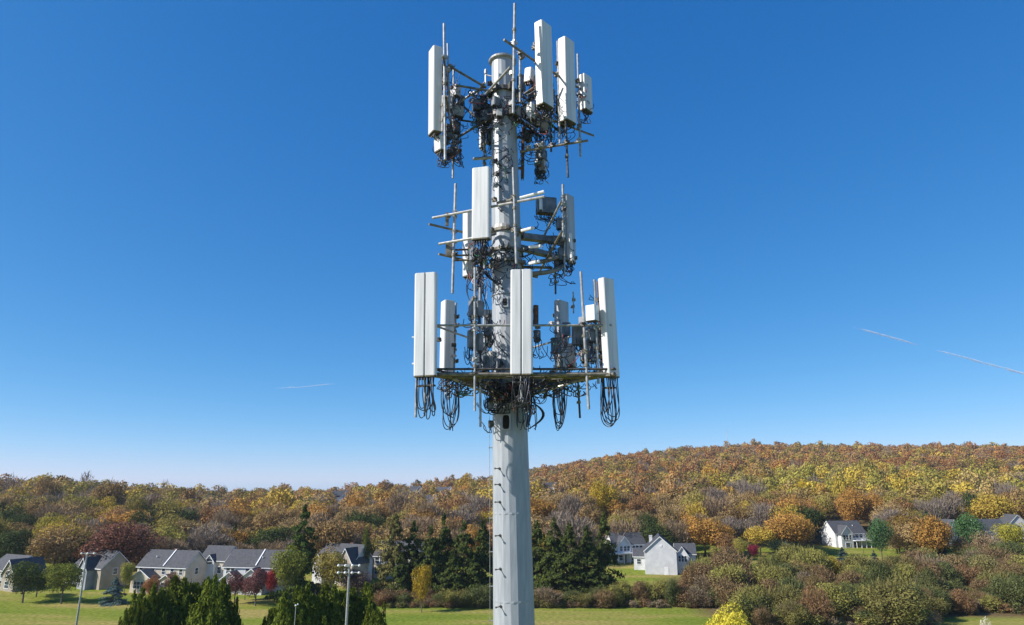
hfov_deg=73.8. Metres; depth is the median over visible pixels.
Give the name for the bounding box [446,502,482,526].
bare tree
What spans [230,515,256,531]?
autumn tree
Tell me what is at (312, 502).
autumn tree
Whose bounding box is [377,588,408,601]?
shrub
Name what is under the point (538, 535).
spruce tree
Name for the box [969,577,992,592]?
shrub
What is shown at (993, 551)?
shrub
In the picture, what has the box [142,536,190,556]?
bare tree
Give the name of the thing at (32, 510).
autumn tree
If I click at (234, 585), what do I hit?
leafy tree
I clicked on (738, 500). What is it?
autumn tree
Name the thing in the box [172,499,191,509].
autumn tree
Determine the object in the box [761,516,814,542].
autumn tree
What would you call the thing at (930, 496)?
autumn tree
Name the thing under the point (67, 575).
leafy tree
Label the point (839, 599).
shrub
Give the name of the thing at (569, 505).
bare tree
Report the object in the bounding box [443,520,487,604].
spruce tree
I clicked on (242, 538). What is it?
autumn tree
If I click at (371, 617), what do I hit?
evergreen tree
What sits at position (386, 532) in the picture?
autumn tree
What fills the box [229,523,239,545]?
spruce tree
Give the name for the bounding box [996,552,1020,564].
shrub
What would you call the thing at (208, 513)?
autumn tree
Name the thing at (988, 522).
house
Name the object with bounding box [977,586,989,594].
shrub
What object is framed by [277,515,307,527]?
autumn tree
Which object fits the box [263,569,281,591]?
leafy tree
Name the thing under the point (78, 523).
autumn tree
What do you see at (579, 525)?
bare tree
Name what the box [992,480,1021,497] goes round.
bare tree
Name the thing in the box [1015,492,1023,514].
autumn tree
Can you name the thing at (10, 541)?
tree
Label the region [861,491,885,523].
autumn tree
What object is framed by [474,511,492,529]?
autumn tree
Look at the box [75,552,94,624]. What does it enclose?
street lamp
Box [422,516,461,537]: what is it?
autumn tree
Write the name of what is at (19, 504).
autumn tree
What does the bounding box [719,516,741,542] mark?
bare tree
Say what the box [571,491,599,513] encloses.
autumn tree
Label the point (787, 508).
autumn tree
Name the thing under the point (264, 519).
autumn tree
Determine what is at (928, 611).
shrub
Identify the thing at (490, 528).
autumn tree
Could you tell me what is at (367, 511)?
autumn tree
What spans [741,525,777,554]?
autumn tree
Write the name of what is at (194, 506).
autumn tree
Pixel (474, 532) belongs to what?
autumn tree
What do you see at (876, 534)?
leafy tree
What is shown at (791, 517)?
autumn tree
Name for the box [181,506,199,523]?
bare tree
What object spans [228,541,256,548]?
bare tree
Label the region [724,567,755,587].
shrub
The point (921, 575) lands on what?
shrub
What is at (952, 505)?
bare tree
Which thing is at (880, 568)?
shrub
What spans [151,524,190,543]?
autumn tree
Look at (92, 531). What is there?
autumn tree
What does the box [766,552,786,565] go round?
shrub
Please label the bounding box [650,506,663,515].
bare tree
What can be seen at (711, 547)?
leafy tree
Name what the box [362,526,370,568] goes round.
spruce tree
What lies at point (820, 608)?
shrub
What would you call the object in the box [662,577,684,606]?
shrub
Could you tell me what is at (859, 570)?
shrub
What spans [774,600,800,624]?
shrub
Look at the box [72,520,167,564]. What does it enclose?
leafy tree
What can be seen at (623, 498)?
autumn tree
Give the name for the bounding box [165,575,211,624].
evergreen tree
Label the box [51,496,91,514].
autumn tree
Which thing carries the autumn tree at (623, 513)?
on the ground
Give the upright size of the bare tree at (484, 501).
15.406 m
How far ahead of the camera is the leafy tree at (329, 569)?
142.25 m
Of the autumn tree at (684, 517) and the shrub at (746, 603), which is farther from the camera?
the autumn tree at (684, 517)
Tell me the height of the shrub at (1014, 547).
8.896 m
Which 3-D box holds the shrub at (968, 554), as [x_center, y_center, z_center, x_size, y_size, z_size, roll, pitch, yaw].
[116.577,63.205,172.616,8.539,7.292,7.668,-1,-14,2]
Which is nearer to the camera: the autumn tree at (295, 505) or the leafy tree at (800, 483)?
the autumn tree at (295, 505)
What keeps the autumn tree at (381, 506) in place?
on the ground
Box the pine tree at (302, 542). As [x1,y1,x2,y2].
[263,504,324,601]
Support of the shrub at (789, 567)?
on the ground
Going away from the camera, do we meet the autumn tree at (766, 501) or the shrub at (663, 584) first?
the shrub at (663, 584)
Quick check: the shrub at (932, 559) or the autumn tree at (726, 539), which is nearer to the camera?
the shrub at (932, 559)
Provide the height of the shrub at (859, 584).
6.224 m
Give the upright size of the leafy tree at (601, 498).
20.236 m
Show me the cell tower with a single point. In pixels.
(512, 383)
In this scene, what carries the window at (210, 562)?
in the house at (216, 556)
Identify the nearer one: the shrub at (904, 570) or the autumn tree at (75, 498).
the shrub at (904, 570)
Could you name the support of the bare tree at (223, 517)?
on the ground
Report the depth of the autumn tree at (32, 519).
207.04 m
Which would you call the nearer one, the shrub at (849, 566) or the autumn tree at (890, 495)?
the shrub at (849, 566)
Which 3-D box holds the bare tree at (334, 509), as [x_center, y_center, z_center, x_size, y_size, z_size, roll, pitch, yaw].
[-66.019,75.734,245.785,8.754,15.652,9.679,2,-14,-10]
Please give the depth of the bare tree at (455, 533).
187.28 m
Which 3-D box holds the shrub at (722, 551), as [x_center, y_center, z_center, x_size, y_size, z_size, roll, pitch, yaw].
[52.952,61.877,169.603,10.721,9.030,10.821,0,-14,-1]
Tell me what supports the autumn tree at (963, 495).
on the ground
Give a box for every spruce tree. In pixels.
[50,523,86,567]
[97,577,127,606]
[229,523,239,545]
[367,513,418,599]
[385,551,412,591]
[399,520,430,590]
[414,525,445,598]
[418,513,460,592]
[437,551,466,590]
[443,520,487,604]
[463,554,492,594]
[466,520,492,596]
[532,520,549,588]
[533,517,583,591]
[542,552,577,592]
[551,522,591,606]
[569,551,616,606]
[572,525,609,589]
[590,511,625,586]
[836,547,849,560]
[869,550,878,561]
[911,511,953,557]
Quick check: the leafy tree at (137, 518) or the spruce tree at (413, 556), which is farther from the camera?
the leafy tree at (137, 518)
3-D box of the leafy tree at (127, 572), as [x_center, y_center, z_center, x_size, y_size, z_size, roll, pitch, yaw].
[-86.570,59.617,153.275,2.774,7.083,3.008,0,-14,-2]
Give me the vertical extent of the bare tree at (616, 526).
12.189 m
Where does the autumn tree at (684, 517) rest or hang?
on the ground
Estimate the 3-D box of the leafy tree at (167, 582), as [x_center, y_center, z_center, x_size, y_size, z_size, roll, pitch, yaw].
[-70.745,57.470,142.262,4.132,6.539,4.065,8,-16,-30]
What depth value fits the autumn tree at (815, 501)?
249.73 m
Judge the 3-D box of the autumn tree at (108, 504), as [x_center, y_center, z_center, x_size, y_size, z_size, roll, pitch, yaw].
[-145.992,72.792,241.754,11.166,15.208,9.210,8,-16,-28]
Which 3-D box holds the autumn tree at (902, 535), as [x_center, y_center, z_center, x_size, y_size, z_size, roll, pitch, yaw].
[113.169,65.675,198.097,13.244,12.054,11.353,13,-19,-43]
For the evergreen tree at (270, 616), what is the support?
on the ground
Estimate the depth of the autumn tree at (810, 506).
241.17 m
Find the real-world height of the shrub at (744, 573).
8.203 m
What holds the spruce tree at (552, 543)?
on the ground
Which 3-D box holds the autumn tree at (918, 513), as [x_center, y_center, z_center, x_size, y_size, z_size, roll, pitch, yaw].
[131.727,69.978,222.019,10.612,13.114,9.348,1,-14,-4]
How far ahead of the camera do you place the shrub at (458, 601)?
138.49 m
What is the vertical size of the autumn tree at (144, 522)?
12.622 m
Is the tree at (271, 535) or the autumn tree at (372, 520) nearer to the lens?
the tree at (271, 535)
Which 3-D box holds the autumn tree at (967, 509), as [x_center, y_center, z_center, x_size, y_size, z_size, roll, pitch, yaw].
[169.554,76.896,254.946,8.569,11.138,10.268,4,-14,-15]
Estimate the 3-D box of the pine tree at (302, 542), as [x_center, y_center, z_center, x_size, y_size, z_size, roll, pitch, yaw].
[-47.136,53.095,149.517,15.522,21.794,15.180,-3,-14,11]
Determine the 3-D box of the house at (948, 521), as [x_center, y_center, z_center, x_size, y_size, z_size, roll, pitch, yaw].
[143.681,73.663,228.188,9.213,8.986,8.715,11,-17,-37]
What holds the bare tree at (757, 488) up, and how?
on the ground
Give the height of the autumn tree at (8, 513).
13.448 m
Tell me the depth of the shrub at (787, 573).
147.00 m
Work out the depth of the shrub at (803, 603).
121.13 m
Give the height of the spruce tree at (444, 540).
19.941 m
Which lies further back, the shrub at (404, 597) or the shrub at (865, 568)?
the shrub at (865, 568)
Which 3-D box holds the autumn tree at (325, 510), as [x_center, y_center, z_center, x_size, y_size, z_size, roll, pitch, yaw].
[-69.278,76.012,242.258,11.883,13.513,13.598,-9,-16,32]
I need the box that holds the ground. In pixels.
[0,496,1023,624]
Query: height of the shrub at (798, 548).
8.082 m
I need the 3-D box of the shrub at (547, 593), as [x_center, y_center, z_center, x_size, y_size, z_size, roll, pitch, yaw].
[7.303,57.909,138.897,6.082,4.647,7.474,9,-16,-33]
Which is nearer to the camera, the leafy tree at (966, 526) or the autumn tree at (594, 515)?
the leafy tree at (966, 526)
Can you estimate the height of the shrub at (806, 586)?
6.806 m
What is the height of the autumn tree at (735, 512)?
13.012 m
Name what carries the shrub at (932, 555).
on the ground
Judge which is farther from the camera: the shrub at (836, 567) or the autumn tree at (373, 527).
the autumn tree at (373, 527)
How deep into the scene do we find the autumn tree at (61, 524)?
184.74 m
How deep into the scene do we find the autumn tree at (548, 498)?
268.66 m
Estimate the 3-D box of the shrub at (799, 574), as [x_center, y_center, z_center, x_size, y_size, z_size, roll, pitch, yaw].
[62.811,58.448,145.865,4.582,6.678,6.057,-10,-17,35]
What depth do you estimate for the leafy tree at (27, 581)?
142.82 m
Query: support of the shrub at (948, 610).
on the ground
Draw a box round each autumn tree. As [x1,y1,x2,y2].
[0,491,21,508]
[0,496,11,512]
[0,507,34,522]
[0,512,38,527]
[0,515,16,534]
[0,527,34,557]
[1,487,29,497]
[2,493,55,516]
[2,522,38,547]
[19,522,91,568]
[21,498,61,518]
[28,519,87,563]
[31,477,65,500]
[34,513,76,531]
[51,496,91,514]
[56,490,103,510]
[57,525,94,566]
[60,516,91,529]
[70,490,98,499]
[70,513,102,520]
[78,504,109,519]
[84,525,100,534]
[88,496,116,509]
[90,478,127,506]
[94,505,124,518]
[94,505,130,519]
[94,510,150,528]
[118,520,158,532]
[121,490,150,514]
[121,532,158,565]
[144,497,185,521]
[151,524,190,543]
[155,513,194,531]
[155,518,186,533]
[166,505,204,522]
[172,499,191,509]
[173,518,207,536]
[178,502,204,509]
[191,503,241,523]
[191,506,204,522]
[194,519,231,544]
[217,502,250,518]
[220,530,255,547]
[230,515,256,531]
[231,525,255,533]
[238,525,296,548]
[248,505,267,521]
[249,506,291,529]
[269,508,309,524]
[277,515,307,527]
[280,518,313,532]
[287,500,309,511]
[294,499,325,512]
[294,501,324,512]
[301,501,342,519]
[310,508,332,521]
[332,503,380,520]
[333,511,350,523]
[342,504,370,514]
[343,510,389,526]
[346,495,369,507]
[348,521,373,536]
[360,523,427,546]
[361,521,382,536]
[366,502,388,517]
[368,502,395,516]
[368,537,399,560]
[376,519,391,530]
[387,509,410,524]
[399,497,432,516]
[399,508,441,522]
[420,532,455,552]
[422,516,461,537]
[437,495,471,512]
[449,515,468,528]
[450,505,479,515]
[466,524,487,552]
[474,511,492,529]
[478,503,492,515]
[486,521,532,547]
[530,497,557,519]
[531,514,548,532]
[532,535,553,554]
[539,518,569,536]
[540,489,573,501]
[547,491,577,507]
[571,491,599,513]
[577,503,606,526]
[587,485,617,515]
[605,500,628,516]
[606,509,638,526]
[607,513,635,531]
[608,490,633,514]
[618,507,651,527]
[627,494,655,514]
[634,512,659,531]
[637,519,679,543]
[646,492,674,514]
[657,501,691,517]
[657,504,682,525]
[669,493,685,506]
[675,507,694,527]
[678,489,712,517]
[682,502,709,517]
[684,516,732,555]
[699,518,735,547]
[706,514,724,523]
[713,531,735,550]
[716,503,752,538]
[724,491,749,507]
[735,490,762,503]
[737,500,756,519]
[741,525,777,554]
[751,490,781,512]
[752,495,783,510]
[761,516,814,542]
[762,510,817,546]
[766,503,807,522]
[771,487,809,502]
[773,495,809,510]
[774,497,823,519]
[779,503,830,542]
[799,497,827,526]
[809,491,835,526]
[832,489,873,520]
[834,485,868,520]
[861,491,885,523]
[869,500,908,521]
[871,488,896,508]
[881,488,915,510]
[884,518,920,551]
[889,497,915,512]
[907,507,923,518]
[909,514,957,553]
[911,491,950,503]
[912,518,942,548]
[951,490,987,515]
[951,503,977,520]
[960,491,990,518]
[967,491,1021,518]
[990,492,1016,515]
[1001,484,1023,519]
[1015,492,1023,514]
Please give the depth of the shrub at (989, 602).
135.51 m
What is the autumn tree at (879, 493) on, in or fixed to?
on the ground
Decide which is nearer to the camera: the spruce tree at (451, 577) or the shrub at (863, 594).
the shrub at (863, 594)
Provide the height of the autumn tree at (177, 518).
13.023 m
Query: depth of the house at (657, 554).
174.68 m
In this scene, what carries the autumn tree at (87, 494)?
on the ground
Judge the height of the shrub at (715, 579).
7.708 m
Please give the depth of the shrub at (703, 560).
152.66 m
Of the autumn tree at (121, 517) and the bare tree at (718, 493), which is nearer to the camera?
the autumn tree at (121, 517)
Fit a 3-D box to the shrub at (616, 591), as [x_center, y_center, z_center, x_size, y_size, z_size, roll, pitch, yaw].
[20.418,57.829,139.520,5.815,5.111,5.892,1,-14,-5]
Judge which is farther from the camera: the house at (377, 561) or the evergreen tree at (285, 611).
the house at (377, 561)
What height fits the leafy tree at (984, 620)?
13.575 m
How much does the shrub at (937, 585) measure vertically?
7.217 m
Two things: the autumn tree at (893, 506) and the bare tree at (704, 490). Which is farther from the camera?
the bare tree at (704, 490)
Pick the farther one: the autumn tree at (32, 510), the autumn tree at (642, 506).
the autumn tree at (642, 506)
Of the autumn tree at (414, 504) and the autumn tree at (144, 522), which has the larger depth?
the autumn tree at (414, 504)
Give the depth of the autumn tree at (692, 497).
257.80 m
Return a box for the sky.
[0,0,1023,492]
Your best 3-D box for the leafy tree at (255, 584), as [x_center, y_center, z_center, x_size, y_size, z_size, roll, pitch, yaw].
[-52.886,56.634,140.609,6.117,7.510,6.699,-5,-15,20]
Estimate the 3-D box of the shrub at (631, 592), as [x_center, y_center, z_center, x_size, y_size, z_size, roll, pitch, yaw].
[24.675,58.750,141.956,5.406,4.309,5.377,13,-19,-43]
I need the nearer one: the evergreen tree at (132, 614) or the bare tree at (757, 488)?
the evergreen tree at (132, 614)
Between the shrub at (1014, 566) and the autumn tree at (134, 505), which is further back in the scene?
the autumn tree at (134, 505)
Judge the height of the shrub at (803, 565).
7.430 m
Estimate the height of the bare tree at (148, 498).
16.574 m
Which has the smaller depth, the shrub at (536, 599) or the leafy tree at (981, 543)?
the shrub at (536, 599)
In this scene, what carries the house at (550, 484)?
on the ground
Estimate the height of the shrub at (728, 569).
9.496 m
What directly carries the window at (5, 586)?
in the house at (7, 559)
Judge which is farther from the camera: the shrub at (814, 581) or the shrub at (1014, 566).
the shrub at (1014, 566)
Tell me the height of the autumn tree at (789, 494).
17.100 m
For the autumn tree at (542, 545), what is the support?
on the ground
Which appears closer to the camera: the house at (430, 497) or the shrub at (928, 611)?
the shrub at (928, 611)
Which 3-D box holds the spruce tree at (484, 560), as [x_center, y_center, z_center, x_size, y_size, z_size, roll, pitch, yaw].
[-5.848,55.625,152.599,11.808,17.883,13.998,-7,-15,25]
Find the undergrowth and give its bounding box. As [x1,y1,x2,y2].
[372,576,1023,624]
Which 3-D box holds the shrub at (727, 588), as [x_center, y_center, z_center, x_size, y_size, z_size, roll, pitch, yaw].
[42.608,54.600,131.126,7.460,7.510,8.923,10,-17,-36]
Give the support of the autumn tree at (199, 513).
on the ground
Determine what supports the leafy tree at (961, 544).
on the ground
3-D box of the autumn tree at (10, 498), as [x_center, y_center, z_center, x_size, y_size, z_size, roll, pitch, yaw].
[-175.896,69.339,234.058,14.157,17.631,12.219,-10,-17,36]
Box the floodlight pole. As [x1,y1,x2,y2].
[337,564,360,624]
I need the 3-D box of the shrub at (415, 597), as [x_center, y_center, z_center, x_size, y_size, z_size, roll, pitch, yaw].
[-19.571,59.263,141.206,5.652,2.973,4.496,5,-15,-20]
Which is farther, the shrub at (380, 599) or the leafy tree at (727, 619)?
the shrub at (380, 599)
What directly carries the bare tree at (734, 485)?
on the ground
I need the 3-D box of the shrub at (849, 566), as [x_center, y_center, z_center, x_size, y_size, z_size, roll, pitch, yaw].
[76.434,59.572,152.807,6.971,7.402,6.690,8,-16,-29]
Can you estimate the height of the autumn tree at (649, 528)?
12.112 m
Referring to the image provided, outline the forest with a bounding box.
[0,438,1023,515]
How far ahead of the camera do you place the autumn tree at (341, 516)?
234.94 m
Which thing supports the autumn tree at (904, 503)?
on the ground
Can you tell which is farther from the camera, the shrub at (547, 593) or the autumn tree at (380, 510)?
the autumn tree at (380, 510)
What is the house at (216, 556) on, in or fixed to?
on the ground
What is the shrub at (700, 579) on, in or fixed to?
on the ground
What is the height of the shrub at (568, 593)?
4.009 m
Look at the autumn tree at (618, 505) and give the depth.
246.10 m
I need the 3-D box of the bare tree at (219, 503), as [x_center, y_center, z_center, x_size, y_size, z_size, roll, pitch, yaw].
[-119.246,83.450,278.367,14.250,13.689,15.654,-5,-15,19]
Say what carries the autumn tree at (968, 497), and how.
on the ground
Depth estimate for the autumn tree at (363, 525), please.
199.40 m
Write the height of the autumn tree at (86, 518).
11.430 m
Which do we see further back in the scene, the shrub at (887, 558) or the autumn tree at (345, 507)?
the autumn tree at (345, 507)
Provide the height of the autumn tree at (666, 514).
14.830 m
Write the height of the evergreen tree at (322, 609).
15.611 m
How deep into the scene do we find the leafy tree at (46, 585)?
148.46 m
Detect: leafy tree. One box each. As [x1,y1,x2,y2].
[1,561,47,602]
[32,512,72,562]
[33,572,53,596]
[42,561,85,603]
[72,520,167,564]
[119,562,135,592]
[128,510,157,529]
[141,575,161,596]
[162,571,181,589]
[226,572,246,603]
[241,568,269,605]
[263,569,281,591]
[270,544,307,591]
[303,519,363,552]
[312,550,347,596]
[337,569,373,595]
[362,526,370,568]
[410,564,432,611]
[589,481,619,517]
[678,578,691,587]
[702,601,750,624]
[709,546,718,555]
[732,537,748,555]
[761,539,801,551]
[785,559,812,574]
[796,479,815,490]
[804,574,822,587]
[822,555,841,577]
[863,518,895,560]
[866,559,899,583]
[883,510,922,543]
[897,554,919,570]
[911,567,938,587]
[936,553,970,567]
[949,536,971,554]
[951,512,989,548]
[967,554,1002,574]
[969,530,1001,549]
[980,616,991,624]
[990,522,1023,545]
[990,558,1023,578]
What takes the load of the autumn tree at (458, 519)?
on the ground
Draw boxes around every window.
[3,581,9,588]
[112,568,117,574]
[161,568,165,574]
[206,558,212,564]
[217,566,221,573]
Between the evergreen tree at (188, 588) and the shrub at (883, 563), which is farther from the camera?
the shrub at (883, 563)
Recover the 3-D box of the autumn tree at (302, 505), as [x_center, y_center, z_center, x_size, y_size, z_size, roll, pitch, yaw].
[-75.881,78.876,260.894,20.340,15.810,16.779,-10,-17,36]
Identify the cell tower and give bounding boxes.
[412,3,619,624]
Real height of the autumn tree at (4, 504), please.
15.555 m
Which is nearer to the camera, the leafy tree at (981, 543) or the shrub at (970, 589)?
the shrub at (970, 589)
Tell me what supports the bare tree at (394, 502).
on the ground
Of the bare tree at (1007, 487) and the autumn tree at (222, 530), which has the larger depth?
the bare tree at (1007, 487)
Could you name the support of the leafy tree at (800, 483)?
on the ground
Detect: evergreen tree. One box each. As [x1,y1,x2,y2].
[117,598,148,624]
[122,582,157,624]
[151,577,190,624]
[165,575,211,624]
[184,574,239,624]
[216,596,243,624]
[262,602,277,624]
[268,584,310,624]
[292,582,339,624]
[314,582,364,624]
[341,582,376,624]
[362,596,386,624]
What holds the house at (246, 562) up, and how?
on the ground
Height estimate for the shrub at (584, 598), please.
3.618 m
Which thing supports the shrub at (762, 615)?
on the ground
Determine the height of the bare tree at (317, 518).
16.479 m
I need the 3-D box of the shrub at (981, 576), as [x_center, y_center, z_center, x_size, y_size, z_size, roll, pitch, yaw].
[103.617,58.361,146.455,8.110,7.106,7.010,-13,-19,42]
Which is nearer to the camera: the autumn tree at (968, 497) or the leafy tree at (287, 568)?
the leafy tree at (287, 568)
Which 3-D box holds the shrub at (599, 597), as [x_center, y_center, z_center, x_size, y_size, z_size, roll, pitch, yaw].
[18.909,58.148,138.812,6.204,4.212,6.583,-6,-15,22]
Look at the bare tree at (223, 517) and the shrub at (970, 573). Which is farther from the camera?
the bare tree at (223, 517)
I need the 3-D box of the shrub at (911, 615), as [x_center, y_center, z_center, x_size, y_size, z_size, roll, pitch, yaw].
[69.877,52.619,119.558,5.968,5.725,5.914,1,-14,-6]
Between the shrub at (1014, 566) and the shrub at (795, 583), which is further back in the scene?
the shrub at (1014, 566)
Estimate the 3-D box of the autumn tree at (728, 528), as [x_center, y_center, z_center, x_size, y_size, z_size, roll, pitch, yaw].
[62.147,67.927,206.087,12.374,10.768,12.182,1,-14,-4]
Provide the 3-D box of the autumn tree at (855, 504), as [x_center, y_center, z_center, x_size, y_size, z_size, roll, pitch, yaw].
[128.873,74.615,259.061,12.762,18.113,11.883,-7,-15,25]
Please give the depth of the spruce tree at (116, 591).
141.48 m
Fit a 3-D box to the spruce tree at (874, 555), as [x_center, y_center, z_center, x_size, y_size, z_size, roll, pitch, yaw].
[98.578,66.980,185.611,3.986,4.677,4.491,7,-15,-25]
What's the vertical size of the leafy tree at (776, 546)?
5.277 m
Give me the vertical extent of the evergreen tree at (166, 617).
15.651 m
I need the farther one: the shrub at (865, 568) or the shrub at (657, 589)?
the shrub at (865, 568)
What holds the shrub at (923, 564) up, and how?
on the ground
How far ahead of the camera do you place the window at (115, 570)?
159.84 m
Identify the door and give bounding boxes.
[664,567,668,574]
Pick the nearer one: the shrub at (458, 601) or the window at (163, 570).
the shrub at (458, 601)
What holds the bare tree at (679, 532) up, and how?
on the ground
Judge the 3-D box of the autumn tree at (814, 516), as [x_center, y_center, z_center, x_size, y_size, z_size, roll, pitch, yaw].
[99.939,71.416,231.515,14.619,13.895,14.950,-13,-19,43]
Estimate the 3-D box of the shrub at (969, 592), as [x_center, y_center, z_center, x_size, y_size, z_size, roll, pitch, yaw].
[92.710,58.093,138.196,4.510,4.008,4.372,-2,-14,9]
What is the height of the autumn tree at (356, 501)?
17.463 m
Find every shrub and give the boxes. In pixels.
[371,590,393,605]
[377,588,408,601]
[390,590,412,602]
[410,594,428,601]
[412,586,434,595]
[429,591,451,606]
[436,589,460,603]
[442,588,470,606]
[459,586,492,606]
[477,584,492,607]
[534,586,562,607]
[534,592,542,605]
[562,588,582,603]
[567,591,593,606]
[586,586,603,601]
[592,588,618,607]
[600,584,625,606]
[610,580,634,599]
[625,585,639,599]
[631,579,662,600]
[631,581,650,600]
[646,586,663,599]
[653,579,675,598]
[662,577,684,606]
[673,582,692,602]
[678,558,713,586]
[680,568,696,583]
[683,554,714,581]
[683,585,704,604]
[692,589,711,606]
[693,573,714,592]
[700,569,740,590]
[705,586,721,607]
[706,545,743,565]
[707,559,749,584]
[709,550,756,574]
[709,576,746,606]
[721,562,757,587]
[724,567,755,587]
[726,581,775,623]
[728,586,768,624]
[733,594,763,624]
[747,543,758,556]
[749,584,769,593]
[750,562,794,586]
[751,602,773,624]
[753,554,773,577]
[756,576,781,593]
[763,580,805,611]
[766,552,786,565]
[767,604,786,623]
[770,544,803,565]
[772,565,792,580]
[774,560,803,577]
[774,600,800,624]
[776,573,808,598]
[779,541,799,565]
[779,545,815,565]
[780,598,811,624]
[789,596,813,624]
[790,544,834,575]
[795,573,823,584]
[796,571,809,578]
[796,584,830,600]
[800,581,857,618]
[800,586,835,624]
[806,561,836,586]
[820,596,841,615]
[833,567,865,585]
[835,552,875,576]
[837,579,853,590]
[837,582,874,610]
[840,564,860,572]
[842,563,868,572]
[851,565,868,582]
[851,582,884,614]
[851,604,864,619]
[855,578,877,587]
[858,571,934,624]
[863,570,896,586]
[871,557,893,568]
[881,554,899,564]
[887,553,900,562]
[890,560,918,583]
[892,577,936,607]
[895,596,928,624]
[898,545,933,562]
[908,558,950,577]
[913,553,955,567]
[914,576,951,593]
[914,586,938,600]
[917,547,937,556]
[917,604,933,617]
[918,593,949,620]
[922,552,950,565]
[923,583,950,616]
[927,585,954,615]
[929,558,968,585]
[938,575,966,593]
[945,591,955,611]
[948,588,977,614]
[953,546,979,560]
[953,563,986,586]
[964,549,985,557]
[964,552,983,567]
[964,587,975,594]
[964,590,980,598]
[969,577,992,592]
[973,544,1015,561]
[973,552,1005,566]
[973,589,986,606]
[974,567,1012,583]
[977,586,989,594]
[981,594,995,610]
[987,571,1023,613]
[990,538,1023,557]
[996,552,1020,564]
[997,569,1023,582]
[1005,554,1023,570]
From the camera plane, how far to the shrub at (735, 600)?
120.89 m
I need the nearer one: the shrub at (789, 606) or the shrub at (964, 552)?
the shrub at (789, 606)
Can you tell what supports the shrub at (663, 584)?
on the ground
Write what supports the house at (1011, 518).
on the ground
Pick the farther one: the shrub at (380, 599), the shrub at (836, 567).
the shrub at (836, 567)
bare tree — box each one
[32,504,84,520]
[42,491,65,503]
[74,516,113,528]
[83,485,95,496]
[83,528,121,548]
[117,523,156,538]
[120,495,162,506]
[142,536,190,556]
[146,490,175,509]
[173,497,192,506]
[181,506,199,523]
[182,523,235,553]
[206,520,230,528]
[207,521,232,530]
[208,507,239,527]
[210,500,231,508]
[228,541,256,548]
[255,537,291,549]
[280,537,297,555]
[297,511,343,542]
[300,496,325,504]
[317,533,372,553]
[321,503,339,519]
[338,503,360,511]
[384,490,416,515]
[390,515,436,536]
[399,513,437,538]
[415,500,453,518]
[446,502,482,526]
[450,526,487,565]
[457,492,481,505]
[462,494,492,515]
[543,511,608,554]
[546,509,577,521]
[556,493,592,517]
[594,518,652,538]
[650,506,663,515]
[662,518,691,544]
[694,513,709,521]
[698,486,716,495]
[699,494,733,517]
[707,486,731,503]
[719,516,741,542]
[726,476,749,493]
[730,517,758,541]
[735,478,768,497]
[743,500,781,530]
[871,507,920,552]
[912,497,945,518]
[929,491,968,518]
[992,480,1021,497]
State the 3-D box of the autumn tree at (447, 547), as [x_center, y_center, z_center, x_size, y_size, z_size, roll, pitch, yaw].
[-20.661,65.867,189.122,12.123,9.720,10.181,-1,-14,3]
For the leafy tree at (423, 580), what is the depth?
133.64 m
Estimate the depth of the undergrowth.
135.66 m
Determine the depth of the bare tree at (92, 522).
205.43 m
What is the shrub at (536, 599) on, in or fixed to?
on the ground
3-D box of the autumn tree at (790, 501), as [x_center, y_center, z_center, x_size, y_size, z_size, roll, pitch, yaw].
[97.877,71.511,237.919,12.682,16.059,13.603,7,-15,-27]
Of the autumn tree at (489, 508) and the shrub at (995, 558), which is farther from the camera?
the autumn tree at (489, 508)
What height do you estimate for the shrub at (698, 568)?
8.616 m
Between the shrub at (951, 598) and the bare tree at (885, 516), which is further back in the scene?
the bare tree at (885, 516)
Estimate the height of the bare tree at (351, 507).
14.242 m
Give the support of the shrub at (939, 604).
on the ground
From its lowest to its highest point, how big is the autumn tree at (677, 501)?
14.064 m
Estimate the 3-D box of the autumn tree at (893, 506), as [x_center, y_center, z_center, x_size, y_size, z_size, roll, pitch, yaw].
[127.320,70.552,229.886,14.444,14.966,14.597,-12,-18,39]
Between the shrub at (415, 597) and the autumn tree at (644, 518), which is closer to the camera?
the shrub at (415, 597)
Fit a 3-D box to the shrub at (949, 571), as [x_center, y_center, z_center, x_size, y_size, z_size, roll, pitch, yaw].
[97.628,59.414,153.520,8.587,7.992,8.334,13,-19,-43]
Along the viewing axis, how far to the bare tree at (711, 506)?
247.85 m
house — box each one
[0,554,47,591]
[65,549,130,589]
[129,549,207,592]
[202,545,236,585]
[219,549,293,594]
[312,542,374,586]
[330,490,347,507]
[373,540,426,578]
[410,486,421,491]
[426,495,437,502]
[435,486,452,494]
[545,482,557,491]
[605,532,645,563]
[632,533,696,574]
[820,520,871,547]
[939,519,959,545]
[967,519,1003,543]
[999,514,1023,538]
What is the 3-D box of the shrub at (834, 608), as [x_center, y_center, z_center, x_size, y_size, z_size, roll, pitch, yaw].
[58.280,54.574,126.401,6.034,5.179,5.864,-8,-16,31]
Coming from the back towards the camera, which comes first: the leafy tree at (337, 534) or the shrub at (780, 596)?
the leafy tree at (337, 534)
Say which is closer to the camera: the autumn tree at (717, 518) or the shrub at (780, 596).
the shrub at (780, 596)
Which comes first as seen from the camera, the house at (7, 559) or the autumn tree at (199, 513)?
the house at (7, 559)
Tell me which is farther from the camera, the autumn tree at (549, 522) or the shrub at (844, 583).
the autumn tree at (549, 522)
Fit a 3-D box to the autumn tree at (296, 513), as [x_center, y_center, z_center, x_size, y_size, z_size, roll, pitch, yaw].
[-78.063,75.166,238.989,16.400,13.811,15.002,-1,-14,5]

